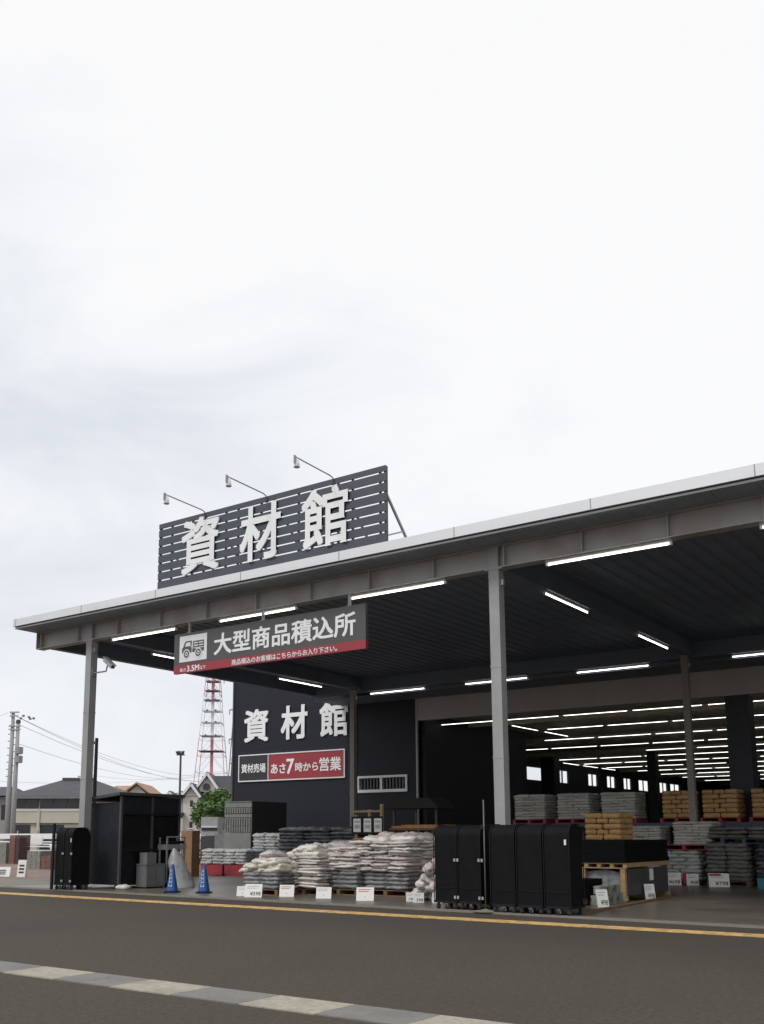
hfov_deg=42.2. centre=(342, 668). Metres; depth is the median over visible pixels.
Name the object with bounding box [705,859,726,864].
soil bag
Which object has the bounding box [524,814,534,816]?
cement bag
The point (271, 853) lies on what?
soil bag
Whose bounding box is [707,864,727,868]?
soil bag
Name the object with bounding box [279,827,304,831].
soil bag
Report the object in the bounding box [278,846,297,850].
soil bag
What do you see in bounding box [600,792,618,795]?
cement bag
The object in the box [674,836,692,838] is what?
cement bag
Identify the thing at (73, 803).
window
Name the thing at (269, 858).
soil bag
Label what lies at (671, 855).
soil bag
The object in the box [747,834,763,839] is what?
soil bag
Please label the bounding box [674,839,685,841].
cement bag
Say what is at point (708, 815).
paper sack
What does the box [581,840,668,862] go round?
black mat
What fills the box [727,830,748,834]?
soil bag
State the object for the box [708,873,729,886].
price sign
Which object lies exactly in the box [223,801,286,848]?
block stack
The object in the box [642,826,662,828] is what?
cement bag
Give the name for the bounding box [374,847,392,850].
soil bag
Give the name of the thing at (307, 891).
pallet
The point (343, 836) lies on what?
soil bag
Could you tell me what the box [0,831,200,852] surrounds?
display fence
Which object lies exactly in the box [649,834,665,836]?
cement bag
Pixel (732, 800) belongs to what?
paper sack
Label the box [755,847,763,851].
soil bag
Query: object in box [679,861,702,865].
soil bag
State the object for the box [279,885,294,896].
price sign
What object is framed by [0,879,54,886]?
path
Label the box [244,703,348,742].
wall lettering
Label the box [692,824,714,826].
cement bag
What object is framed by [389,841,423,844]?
soil bag
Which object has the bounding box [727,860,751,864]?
soil bag
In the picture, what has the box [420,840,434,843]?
soil bag
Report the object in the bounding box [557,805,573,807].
cement bag
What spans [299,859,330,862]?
soil bag
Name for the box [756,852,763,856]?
soil bag
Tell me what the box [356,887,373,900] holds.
price sign
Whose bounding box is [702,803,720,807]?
paper sack
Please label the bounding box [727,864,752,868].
soil bag
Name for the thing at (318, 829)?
soil bag
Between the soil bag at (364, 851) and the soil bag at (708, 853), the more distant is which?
the soil bag at (708, 853)
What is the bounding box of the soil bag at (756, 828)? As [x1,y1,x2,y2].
[747,825,763,830]
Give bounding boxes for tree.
[189,787,230,830]
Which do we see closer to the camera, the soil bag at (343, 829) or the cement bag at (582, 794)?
the soil bag at (343, 829)
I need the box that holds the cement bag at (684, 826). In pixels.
[673,824,691,827]
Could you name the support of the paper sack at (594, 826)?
on the paper sack at (590, 831)
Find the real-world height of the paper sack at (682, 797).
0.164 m
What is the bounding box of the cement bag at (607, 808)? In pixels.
[602,807,612,809]
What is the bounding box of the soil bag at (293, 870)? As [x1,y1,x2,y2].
[287,868,298,873]
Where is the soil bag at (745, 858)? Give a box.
[727,855,752,860]
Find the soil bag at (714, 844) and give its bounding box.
[705,841,725,847]
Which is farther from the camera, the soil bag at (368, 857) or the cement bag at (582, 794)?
the cement bag at (582, 794)
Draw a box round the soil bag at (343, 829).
[331,826,351,831]
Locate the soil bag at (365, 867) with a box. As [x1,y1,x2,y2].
[356,865,373,868]
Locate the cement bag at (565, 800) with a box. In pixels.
[557,799,572,801]
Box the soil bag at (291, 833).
[279,832,306,835]
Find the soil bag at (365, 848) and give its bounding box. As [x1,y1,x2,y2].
[351,847,373,849]
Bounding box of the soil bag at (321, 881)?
[297,880,327,882]
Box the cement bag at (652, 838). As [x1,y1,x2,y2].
[642,837,663,839]
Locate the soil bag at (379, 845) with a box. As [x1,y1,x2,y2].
[369,844,389,847]
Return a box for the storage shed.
[89,792,184,885]
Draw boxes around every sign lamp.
[163,493,207,518]
[225,475,268,502]
[293,455,335,484]
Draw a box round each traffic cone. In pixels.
[163,864,180,892]
[195,864,211,892]
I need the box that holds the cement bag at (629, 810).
[619,809,638,812]
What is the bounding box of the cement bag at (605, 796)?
[601,795,611,798]
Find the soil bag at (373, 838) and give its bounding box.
[363,835,390,841]
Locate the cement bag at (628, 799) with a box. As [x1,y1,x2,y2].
[618,798,638,800]
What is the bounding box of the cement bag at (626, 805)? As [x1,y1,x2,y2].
[618,803,637,806]
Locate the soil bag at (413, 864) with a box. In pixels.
[390,862,422,866]
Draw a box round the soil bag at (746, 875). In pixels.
[729,873,753,877]
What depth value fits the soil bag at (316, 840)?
32.44 m
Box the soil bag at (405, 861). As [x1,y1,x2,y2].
[390,859,421,862]
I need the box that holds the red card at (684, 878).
[682,873,688,883]
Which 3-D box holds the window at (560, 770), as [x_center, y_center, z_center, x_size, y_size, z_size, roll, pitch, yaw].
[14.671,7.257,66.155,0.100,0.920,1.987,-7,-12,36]
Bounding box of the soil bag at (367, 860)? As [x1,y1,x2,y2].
[357,859,376,862]
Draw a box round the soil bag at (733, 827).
[726,825,748,830]
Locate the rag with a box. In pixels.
[115,884,130,889]
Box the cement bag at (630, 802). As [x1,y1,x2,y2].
[624,801,639,803]
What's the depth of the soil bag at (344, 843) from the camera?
26.62 m
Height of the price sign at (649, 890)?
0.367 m
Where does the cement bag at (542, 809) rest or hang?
on the cement bag at (539, 812)
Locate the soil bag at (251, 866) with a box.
[243,862,256,869]
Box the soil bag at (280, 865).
[268,863,292,867]
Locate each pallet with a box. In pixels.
[262,888,301,895]
[297,888,336,894]
[331,888,355,895]
[374,889,412,896]
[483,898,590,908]
[513,819,558,823]
[555,819,584,823]
[631,818,647,822]
[660,818,699,822]
[667,844,706,849]
[681,880,706,884]
[700,817,749,821]
[707,880,757,886]
[720,838,763,843]
[749,817,763,821]
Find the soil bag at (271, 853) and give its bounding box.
[259,850,286,857]
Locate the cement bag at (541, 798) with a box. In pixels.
[534,797,549,799]
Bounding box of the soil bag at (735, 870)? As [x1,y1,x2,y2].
[727,868,751,873]
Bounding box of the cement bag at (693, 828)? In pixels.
[686,827,699,830]
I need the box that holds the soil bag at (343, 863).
[336,862,361,865]
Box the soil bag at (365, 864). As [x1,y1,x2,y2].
[359,862,372,865]
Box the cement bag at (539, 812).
[530,811,548,813]
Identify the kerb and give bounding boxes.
[3,886,763,928]
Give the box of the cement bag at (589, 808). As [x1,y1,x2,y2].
[579,807,594,809]
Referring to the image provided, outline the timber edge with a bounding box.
[582,894,679,913]
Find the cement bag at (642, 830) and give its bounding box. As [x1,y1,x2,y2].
[636,828,647,831]
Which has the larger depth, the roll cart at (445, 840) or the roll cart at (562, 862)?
the roll cart at (445, 840)
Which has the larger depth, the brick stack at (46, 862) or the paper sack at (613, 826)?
the brick stack at (46, 862)
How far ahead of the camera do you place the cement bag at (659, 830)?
30.13 m
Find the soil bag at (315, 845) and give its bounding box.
[296,842,322,851]
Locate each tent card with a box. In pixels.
[0,867,11,876]
[17,860,26,876]
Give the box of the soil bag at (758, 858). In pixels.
[755,856,763,861]
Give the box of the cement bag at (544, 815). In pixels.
[535,814,550,816]
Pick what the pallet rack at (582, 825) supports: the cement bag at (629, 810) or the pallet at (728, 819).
the pallet at (728, 819)
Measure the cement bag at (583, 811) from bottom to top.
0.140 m
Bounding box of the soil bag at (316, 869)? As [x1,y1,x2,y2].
[299,867,329,870]
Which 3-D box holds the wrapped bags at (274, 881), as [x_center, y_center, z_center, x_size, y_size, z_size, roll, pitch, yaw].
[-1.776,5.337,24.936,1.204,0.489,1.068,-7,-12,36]
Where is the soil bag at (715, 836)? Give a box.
[707,834,728,839]
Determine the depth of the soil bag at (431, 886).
22.02 m
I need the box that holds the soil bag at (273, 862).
[267,859,290,865]
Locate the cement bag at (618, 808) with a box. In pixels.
[613,806,623,809]
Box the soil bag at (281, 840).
[277,838,305,842]
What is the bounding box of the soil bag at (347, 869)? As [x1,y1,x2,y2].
[337,868,358,871]
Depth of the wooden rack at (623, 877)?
22.44 m
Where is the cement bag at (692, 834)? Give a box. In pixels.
[686,833,698,835]
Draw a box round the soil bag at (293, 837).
[279,835,304,838]
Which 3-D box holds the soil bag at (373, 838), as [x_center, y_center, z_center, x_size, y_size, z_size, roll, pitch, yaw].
[0.940,4.272,24.704,0.711,0.223,0.710,-3,-7,39]
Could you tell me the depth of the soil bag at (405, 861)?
23.89 m
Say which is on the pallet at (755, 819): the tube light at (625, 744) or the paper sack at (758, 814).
the paper sack at (758, 814)
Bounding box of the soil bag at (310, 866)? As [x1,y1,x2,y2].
[298,864,327,867]
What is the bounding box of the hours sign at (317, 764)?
[238,749,345,781]
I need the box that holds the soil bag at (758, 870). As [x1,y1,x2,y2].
[756,868,763,873]
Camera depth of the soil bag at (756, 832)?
28.32 m
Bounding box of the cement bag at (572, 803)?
[568,802,578,804]
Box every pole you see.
[3,711,19,842]
[8,720,22,840]
[473,800,498,912]
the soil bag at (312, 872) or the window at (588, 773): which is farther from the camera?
the window at (588, 773)
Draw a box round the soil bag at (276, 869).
[263,866,291,873]
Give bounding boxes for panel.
[214,834,223,848]
[627,866,667,895]
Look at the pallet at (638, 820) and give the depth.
33.45 m
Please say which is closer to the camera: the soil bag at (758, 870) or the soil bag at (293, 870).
the soil bag at (293, 870)
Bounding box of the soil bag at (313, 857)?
[298,856,329,858]
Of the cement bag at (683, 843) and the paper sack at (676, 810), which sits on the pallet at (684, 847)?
the cement bag at (683, 843)
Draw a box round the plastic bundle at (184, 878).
[168,848,194,887]
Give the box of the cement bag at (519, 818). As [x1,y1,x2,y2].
[515,817,529,819]
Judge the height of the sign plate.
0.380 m
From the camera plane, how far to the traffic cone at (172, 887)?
25.57 m
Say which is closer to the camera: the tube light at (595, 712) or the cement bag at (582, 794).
the cement bag at (582, 794)
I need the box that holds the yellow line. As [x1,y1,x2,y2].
[0,892,763,937]
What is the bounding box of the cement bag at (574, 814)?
[568,813,578,816]
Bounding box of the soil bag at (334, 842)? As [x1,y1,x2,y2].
[328,840,340,845]
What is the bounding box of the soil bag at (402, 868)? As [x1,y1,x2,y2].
[387,866,419,870]
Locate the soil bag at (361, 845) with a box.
[349,844,370,846]
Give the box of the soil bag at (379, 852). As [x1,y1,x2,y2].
[367,850,388,853]
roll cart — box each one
[54,827,78,889]
[62,827,90,889]
[433,824,469,908]
[456,824,493,909]
[489,824,527,912]
[515,824,554,913]
[542,823,584,915]
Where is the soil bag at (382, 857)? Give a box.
[373,856,390,859]
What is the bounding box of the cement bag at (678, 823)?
[672,821,686,824]
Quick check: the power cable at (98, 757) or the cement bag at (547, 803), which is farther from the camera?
the power cable at (98, 757)
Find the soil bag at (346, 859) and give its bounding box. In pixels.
[335,857,361,860]
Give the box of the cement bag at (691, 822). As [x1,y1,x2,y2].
[685,821,698,824]
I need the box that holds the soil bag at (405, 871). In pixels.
[388,869,420,872]
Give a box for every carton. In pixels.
[140,852,155,863]
[591,895,609,904]
[593,885,612,893]
[603,884,619,893]
[608,893,616,904]
[617,893,622,903]
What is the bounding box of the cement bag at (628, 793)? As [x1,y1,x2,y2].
[618,792,638,794]
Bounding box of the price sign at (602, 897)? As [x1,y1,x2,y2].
[595,889,608,906]
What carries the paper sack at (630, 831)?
on the paper sack
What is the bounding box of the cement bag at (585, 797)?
[578,796,593,798]
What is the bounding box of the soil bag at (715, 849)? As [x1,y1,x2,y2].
[706,847,725,852]
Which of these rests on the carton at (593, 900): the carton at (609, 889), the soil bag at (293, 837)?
the carton at (609, 889)
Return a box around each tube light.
[111,626,177,640]
[151,652,173,658]
[218,604,297,622]
[277,677,322,687]
[351,578,446,599]
[369,686,425,694]
[440,720,491,724]
[464,676,528,684]
[508,715,559,719]
[511,725,537,730]
[542,590,588,613]
[544,737,594,740]
[545,538,672,566]
[547,725,603,729]
[551,745,597,748]
[562,710,627,715]
[575,663,649,673]
[597,733,651,737]
[600,742,649,745]
[607,720,668,725]
[631,704,702,710]
[636,632,668,649]
[646,748,681,749]
[652,739,704,742]
[655,729,712,733]
[671,716,725,720]
[707,699,763,704]
[731,651,763,657]
[759,522,763,529]
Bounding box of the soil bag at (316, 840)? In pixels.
[303,839,330,842]
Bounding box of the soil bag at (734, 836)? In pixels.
[726,834,747,839]
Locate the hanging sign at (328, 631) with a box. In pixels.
[174,594,367,674]
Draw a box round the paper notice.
[649,869,653,879]
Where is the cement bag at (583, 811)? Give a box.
[573,810,592,812]
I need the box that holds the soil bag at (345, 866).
[332,865,358,868]
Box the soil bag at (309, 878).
[297,876,329,880]
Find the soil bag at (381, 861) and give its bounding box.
[373,859,392,862]
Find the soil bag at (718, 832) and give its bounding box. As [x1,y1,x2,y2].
[708,830,727,834]
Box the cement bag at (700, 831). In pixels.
[692,830,709,833]
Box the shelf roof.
[384,798,454,832]
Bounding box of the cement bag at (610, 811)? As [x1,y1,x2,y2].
[602,809,618,812]
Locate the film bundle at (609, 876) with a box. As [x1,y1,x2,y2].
[582,866,646,892]
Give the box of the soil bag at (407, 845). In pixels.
[388,844,420,846]
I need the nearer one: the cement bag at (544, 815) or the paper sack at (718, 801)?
the paper sack at (718, 801)
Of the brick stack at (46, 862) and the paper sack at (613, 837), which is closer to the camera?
the paper sack at (613, 837)
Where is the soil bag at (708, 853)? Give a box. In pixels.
[705,851,727,855]
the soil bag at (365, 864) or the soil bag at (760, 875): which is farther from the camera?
the soil bag at (760, 875)
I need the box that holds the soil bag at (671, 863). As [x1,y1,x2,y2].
[669,861,678,865]
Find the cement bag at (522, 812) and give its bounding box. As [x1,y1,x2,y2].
[515,811,529,814]
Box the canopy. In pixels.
[13,462,763,909]
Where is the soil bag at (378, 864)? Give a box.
[370,862,393,866]
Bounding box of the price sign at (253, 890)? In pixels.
[244,884,262,896]
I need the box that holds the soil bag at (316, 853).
[300,851,328,856]
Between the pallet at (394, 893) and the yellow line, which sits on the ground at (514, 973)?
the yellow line
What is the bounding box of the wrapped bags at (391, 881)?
[363,872,422,890]
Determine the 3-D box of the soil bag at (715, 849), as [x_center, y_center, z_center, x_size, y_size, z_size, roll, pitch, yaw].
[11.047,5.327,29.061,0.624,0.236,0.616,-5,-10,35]
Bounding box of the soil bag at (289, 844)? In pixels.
[278,842,304,845]
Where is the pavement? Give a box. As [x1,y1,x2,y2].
[17,876,763,925]
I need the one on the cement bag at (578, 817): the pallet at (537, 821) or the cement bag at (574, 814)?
the cement bag at (574, 814)
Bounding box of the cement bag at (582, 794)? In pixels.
[572,793,591,796]
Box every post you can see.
[50,824,55,889]
[92,738,97,802]
[175,751,184,798]
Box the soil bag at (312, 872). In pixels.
[297,870,328,873]
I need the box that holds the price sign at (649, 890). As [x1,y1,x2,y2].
[644,884,655,898]
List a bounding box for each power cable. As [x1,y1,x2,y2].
[10,713,229,775]
[18,717,197,781]
[20,725,189,780]
[20,744,200,778]
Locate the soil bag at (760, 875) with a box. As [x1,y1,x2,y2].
[757,873,763,877]
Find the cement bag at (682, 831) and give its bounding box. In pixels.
[673,830,691,832]
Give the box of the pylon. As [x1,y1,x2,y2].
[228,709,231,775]
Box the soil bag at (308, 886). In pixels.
[297,884,328,888]
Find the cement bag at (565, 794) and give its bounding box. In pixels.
[557,793,573,796]
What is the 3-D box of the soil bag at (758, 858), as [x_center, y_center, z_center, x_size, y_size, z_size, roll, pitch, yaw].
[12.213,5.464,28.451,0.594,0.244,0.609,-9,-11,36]
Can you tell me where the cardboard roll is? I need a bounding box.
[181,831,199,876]
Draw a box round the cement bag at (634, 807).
[624,806,640,809]
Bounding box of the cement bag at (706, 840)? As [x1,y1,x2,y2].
[699,839,716,841]
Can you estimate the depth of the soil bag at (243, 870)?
24.86 m
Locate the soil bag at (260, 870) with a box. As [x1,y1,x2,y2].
[253,868,265,873]
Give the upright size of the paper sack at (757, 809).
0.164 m
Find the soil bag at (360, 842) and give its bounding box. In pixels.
[349,840,372,843]
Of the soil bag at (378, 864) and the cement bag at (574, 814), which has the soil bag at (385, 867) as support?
the soil bag at (378, 864)
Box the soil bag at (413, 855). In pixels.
[388,853,422,856]
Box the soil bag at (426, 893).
[419,890,431,896]
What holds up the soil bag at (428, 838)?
on the soil bag
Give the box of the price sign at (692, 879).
[686,874,698,884]
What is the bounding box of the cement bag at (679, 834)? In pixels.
[673,833,686,835]
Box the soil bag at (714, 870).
[705,867,727,872]
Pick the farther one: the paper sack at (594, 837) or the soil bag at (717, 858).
the soil bag at (717, 858)
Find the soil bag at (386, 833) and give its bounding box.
[378,831,394,836]
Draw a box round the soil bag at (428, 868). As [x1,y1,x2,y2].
[422,862,434,876]
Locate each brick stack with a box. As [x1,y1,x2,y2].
[0,843,10,863]
[8,835,21,863]
[15,835,30,863]
[27,851,50,868]
[40,856,54,869]
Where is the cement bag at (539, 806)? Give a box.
[529,805,548,808]
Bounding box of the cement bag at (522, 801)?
[515,800,529,803]
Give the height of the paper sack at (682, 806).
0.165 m
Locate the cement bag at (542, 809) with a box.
[535,808,550,810]
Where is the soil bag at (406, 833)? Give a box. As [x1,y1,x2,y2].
[390,831,419,837]
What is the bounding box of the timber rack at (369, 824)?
[351,804,383,839]
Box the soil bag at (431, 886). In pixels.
[428,881,433,892]
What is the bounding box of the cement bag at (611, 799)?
[601,798,617,801]
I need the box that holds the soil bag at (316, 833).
[304,831,331,835]
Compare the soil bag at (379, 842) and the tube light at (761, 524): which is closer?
the tube light at (761, 524)
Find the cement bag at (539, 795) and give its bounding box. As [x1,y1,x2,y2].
[529,794,548,796]
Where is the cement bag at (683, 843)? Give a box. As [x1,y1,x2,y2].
[673,841,693,844]
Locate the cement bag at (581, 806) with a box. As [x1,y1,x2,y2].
[573,804,592,807]
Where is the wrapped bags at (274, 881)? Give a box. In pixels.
[243,871,298,889]
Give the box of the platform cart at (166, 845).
[158,836,185,886]
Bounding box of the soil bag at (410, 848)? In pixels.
[391,847,424,850]
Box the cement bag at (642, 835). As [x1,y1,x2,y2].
[636,834,648,836]
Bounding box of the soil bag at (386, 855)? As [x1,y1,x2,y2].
[371,854,394,856]
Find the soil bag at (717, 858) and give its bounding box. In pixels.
[706,855,727,860]
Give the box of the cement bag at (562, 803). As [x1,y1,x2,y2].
[557,802,567,804]
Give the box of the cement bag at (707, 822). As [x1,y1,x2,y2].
[698,821,715,824]
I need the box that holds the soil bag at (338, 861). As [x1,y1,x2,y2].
[337,860,358,862]
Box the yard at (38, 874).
[0,859,226,880]
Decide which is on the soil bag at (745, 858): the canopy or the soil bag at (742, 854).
the soil bag at (742, 854)
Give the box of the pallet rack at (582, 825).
[511,822,763,877]
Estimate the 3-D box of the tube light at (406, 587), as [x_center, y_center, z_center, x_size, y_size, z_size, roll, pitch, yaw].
[1.234,-1.798,22.583,2.600,0.115,0.100,-7,-12,36]
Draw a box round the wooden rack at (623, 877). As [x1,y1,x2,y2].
[582,860,669,901]
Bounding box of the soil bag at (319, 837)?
[305,835,331,839]
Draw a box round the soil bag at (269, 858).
[259,856,288,860]
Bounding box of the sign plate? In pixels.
[30,838,42,844]
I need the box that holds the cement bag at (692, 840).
[686,839,699,841]
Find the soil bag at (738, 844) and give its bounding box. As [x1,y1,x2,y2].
[725,841,749,847]
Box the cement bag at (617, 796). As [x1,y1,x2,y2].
[612,795,623,798]
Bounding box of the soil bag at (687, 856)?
[679,854,702,858]
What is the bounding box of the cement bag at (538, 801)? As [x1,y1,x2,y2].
[529,800,547,802]
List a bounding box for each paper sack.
[585,813,602,818]
[585,818,597,823]
[585,824,603,829]
[585,829,598,834]
[586,834,604,839]
[597,818,609,823]
[597,829,609,834]
[602,813,622,818]
[603,824,624,828]
[604,834,624,839]
[609,818,625,823]
[609,829,626,834]
[625,818,632,823]
[625,829,633,834]
[662,791,671,795]
[662,795,677,799]
[662,800,671,803]
[662,804,677,808]
[662,809,672,813]
[663,813,677,817]
[671,790,681,794]
[672,800,681,803]
[672,809,681,812]
[677,795,687,799]
[677,804,688,808]
[677,813,689,817]
[681,790,687,794]
[702,790,713,794]
[702,794,720,798]
[702,799,714,803]
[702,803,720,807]
[703,808,715,812]
[703,813,720,817]
[714,789,725,794]
[714,799,725,803]
[715,808,728,812]
[720,794,738,798]
[720,803,739,807]
[721,813,739,816]
[725,789,739,793]
[726,798,740,802]
[727,808,740,812]
[751,788,763,792]
[751,793,763,797]
[752,798,763,802]
[752,803,763,807]
[752,808,763,812]
[753,812,763,816]
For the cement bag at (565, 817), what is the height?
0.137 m
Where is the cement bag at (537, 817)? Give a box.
[530,816,548,818]
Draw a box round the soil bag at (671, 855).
[668,853,678,857]
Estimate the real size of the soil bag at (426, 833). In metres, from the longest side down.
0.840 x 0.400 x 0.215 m
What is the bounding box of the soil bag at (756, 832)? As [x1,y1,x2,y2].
[748,830,763,834]
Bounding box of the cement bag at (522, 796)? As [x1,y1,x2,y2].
[514,794,529,797]
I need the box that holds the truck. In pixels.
[200,817,223,858]
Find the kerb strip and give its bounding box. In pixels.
[0,961,511,1023]
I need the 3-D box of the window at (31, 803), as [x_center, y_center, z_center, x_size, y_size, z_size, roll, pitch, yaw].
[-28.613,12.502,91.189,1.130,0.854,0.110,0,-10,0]
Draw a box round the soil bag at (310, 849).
[302,847,325,851]
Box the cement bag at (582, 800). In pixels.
[573,799,591,801]
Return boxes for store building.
[231,653,763,867]
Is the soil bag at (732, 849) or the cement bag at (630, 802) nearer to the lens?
the soil bag at (732, 849)
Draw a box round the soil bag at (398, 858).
[390,856,420,860]
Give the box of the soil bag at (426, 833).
[418,832,432,835]
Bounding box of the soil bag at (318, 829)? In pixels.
[303,826,334,831]
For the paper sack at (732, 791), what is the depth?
31.52 m
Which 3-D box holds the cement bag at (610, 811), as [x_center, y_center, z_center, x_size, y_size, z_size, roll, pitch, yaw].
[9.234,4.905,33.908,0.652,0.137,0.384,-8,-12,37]
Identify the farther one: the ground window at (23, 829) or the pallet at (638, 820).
the ground window at (23, 829)
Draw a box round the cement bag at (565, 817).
[558,816,573,818]
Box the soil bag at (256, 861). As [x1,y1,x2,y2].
[251,858,267,864]
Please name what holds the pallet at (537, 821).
on the pallet rack at (582, 825)
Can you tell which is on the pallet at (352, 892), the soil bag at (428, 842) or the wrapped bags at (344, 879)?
the wrapped bags at (344, 879)
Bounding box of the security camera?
[92,656,116,676]
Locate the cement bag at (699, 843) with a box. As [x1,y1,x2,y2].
[693,841,706,844]
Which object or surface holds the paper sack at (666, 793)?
on the paper sack at (669, 797)
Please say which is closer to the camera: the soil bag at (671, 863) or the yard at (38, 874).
the soil bag at (671, 863)
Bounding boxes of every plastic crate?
[201,864,224,874]
[224,865,243,875]
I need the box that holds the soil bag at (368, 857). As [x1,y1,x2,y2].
[359,856,373,859]
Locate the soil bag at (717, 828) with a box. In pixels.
[709,826,729,830]
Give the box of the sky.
[0,0,763,793]
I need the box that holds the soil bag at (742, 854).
[726,851,751,856]
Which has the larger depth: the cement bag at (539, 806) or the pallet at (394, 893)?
the cement bag at (539, 806)
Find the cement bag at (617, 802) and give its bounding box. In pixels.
[612,801,623,803]
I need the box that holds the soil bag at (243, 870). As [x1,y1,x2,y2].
[239,868,252,872]
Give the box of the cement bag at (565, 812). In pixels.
[557,810,573,813]
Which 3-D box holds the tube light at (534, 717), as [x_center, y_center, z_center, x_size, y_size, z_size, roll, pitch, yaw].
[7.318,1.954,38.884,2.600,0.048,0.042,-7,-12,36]
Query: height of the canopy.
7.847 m
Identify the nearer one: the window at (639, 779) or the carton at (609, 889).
the carton at (609, 889)
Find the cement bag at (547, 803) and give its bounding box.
[535,802,550,805]
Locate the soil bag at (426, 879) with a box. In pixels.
[419,873,433,884]
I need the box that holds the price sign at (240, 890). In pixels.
[236,886,244,895]
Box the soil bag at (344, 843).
[337,840,352,845]
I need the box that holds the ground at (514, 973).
[0,879,763,1023]
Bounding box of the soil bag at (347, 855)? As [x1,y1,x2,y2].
[333,854,362,857]
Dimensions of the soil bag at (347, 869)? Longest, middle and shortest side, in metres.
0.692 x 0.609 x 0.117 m
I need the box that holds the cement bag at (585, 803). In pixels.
[578,802,593,804]
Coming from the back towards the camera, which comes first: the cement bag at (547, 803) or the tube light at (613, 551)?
the cement bag at (547, 803)
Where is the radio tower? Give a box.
[193,678,227,782]
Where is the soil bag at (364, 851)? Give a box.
[354,850,372,853]
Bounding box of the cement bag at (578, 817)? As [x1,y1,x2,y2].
[573,816,585,818]
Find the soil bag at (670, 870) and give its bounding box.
[668,868,679,872]
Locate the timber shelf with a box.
[389,828,435,833]
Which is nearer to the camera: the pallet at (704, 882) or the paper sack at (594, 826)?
the paper sack at (594, 826)
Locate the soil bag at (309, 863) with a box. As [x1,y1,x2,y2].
[296,861,326,864]
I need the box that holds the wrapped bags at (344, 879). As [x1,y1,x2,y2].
[326,870,364,889]
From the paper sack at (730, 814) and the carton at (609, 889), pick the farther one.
the paper sack at (730, 814)
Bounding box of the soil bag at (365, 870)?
[356,869,371,871]
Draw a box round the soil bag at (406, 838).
[391,835,424,840]
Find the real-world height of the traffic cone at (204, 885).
0.720 m
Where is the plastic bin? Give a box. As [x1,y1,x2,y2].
[757,878,763,888]
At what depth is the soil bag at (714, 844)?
28.89 m
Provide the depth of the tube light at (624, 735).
45.73 m
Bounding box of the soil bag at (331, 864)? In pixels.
[325,862,337,865]
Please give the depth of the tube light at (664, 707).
35.78 m
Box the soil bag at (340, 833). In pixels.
[330,831,365,835]
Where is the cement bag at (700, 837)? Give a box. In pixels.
[693,836,710,838]
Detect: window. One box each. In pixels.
[1,805,5,819]
[15,825,30,848]
[16,799,25,808]
[26,799,38,808]
[39,825,63,848]
[40,799,53,808]
[54,799,68,808]
[68,799,79,808]
[203,783,209,789]
[357,774,407,792]
[560,770,568,783]
[588,773,597,786]
[607,775,615,788]
[624,778,631,789]
[639,779,647,791]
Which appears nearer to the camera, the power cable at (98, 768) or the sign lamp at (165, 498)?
the sign lamp at (165, 498)
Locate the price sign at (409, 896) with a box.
[406,892,414,901]
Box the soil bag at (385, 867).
[373,865,390,868]
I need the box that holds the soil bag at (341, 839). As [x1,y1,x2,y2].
[330,838,353,841]
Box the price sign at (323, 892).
[316,887,331,898]
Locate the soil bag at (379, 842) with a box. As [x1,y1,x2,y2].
[371,841,393,843]
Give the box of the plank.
[401,825,436,827]
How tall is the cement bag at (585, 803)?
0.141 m
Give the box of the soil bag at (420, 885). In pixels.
[415,880,426,891]
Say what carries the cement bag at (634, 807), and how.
on the cement bag at (629, 810)
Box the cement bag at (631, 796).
[624,795,639,797]
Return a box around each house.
[0,787,21,842]
[5,776,126,849]
[115,782,161,793]
[166,772,230,841]
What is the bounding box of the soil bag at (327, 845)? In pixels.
[321,843,333,848]
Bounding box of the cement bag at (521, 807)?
[515,806,529,808]
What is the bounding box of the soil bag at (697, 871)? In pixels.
[680,869,703,873]
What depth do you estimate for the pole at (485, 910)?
19.29 m
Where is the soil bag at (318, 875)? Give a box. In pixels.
[300,873,331,876]
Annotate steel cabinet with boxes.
[136,863,165,888]
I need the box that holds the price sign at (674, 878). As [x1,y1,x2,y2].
[668,873,681,884]
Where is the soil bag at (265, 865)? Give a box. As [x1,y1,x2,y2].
[257,862,267,868]
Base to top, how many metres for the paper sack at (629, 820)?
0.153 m
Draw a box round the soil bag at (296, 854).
[287,851,301,856]
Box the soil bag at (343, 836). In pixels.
[330,835,364,838]
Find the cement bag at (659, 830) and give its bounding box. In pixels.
[648,829,664,831]
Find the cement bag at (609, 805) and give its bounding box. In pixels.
[601,804,617,806]
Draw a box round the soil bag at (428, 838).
[416,835,432,840]
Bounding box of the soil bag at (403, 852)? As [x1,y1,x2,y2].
[388,850,421,853]
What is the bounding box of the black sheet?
[583,878,601,897]
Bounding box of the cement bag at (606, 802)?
[600,801,612,804]
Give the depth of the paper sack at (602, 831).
25.77 m
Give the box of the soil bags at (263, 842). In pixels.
[200,826,762,880]
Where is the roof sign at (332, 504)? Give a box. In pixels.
[157,465,406,588]
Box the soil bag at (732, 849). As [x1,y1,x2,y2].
[725,847,750,852]
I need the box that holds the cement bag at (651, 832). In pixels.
[642,831,663,833]
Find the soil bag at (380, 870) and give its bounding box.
[370,868,390,871]
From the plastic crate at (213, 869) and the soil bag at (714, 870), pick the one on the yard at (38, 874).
the plastic crate at (213, 869)
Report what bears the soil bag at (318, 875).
on the soil bag at (309, 878)
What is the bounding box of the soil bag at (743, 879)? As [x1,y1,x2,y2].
[729,877,752,882]
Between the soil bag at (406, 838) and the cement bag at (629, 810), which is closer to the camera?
the soil bag at (406, 838)
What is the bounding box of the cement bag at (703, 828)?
[699,827,709,829]
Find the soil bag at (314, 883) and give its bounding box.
[296,881,329,885]
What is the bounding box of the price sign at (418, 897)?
[413,893,423,902]
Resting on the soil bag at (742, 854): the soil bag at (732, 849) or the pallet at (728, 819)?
the soil bag at (732, 849)

